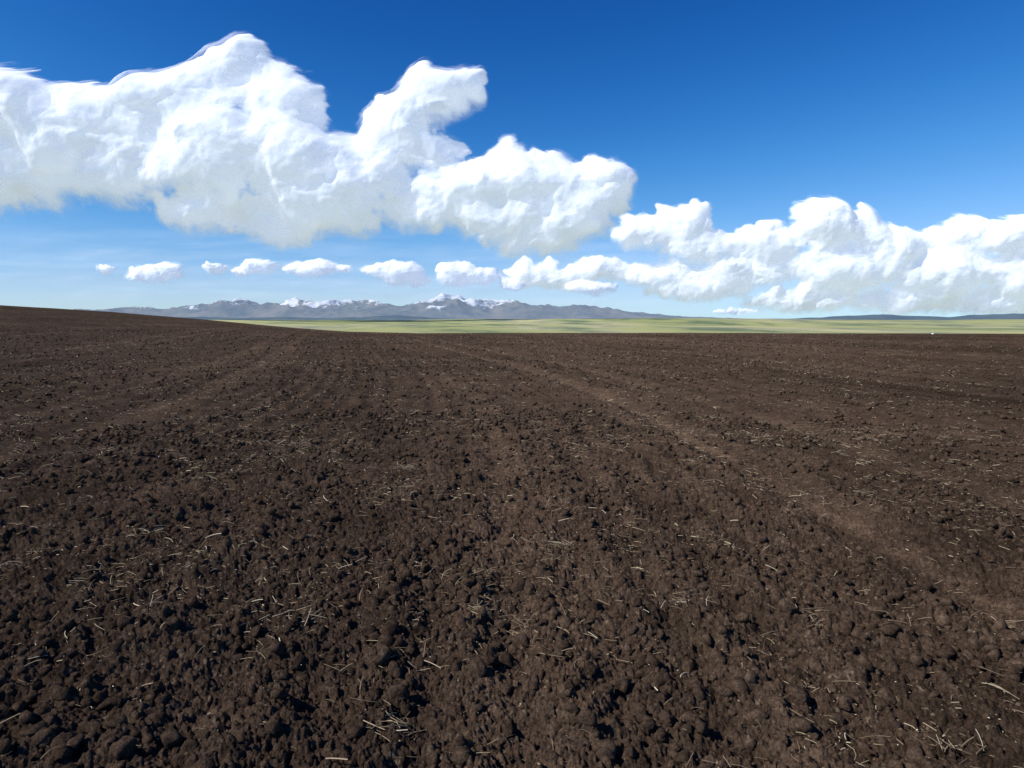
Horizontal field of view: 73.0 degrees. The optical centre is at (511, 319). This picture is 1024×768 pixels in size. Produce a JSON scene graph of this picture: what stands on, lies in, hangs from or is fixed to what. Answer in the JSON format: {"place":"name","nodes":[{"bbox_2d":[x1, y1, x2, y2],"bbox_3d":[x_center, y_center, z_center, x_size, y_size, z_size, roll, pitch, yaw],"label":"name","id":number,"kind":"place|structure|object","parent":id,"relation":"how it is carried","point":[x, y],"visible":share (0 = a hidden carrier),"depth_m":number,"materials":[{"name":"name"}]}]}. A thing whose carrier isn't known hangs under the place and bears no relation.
{"place":"outdoors","nodes":[
{"label":"outdoors","id":0,"kind":"place"},
{"bbox_2d":[0,34,636,257],"bbox_3d":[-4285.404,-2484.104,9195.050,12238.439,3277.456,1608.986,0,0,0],"label":"cloud","id":1,"kind":"structure","parent":0,"point":[198,142],"depth_m":9421.79,"materials":[{"name":"white"}]},
{"bbox_2d":[73,293,742,318],"bbox_3d":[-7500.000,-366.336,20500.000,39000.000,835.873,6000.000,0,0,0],"label":"snowy mountain range","id":2,"kind":"structure","parent":0,"point":[444,306],"depth_m":18815.62,"materials":[{"name":"grey stone"}]},
{"bbox_2d":[0,305,1023,767],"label":"ploughed field","id":3,"kind":"structure","parent":0,"point":[308,725],"depth_m":4.96,"materials":[{"name":"soil"}]},
{"bbox_2d":[0,326,1023,767],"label":"soil clods","id":4,"kind":"object","parent":3,"relation":"on","point":[42,716],"visible":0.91,"depth_m":4.12,"materials":[{"name":"brown soil"}]},
{"bbox_2d":[0,310,1023,767],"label":"straw stubble","id":5,"kind":"object","parent":3,"relation":"on","point":[404,724],"visible":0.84,"depth_m":6.41,"materials":[{"name":"beige plant"}]},
{"bbox_2d":[0,0,1023,318],"label":"sky","id":6,"kind":"structure","parent":0,"point":[911,111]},
{"bbox_2d":[180,313,1023,319],"bbox_3d":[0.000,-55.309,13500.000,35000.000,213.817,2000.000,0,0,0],"label":"foothills","id":7,"kind":"structure","parent":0,"point":[869,317],"depth_m":12959.23,"materials":[{"name":"green plant"}]},
{"bbox_2d":[215,318,1023,333],"bbox_3d":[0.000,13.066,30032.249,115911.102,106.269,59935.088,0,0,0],"label":"grassland","id":8,"kind":"structure","parent":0,"point":[733,325],"depth_m":5535.45,"materials":[{"name":"green plant"}]},
{"bbox_2d":[503,197,1023,313],"bbox_3d":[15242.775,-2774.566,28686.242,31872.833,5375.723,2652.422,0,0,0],"label":"cloud","id":9,"kind":"structure","parent":0,"point":[950,265],"depth_m":29001.97,"materials":[{"name":"white"}]}
]}

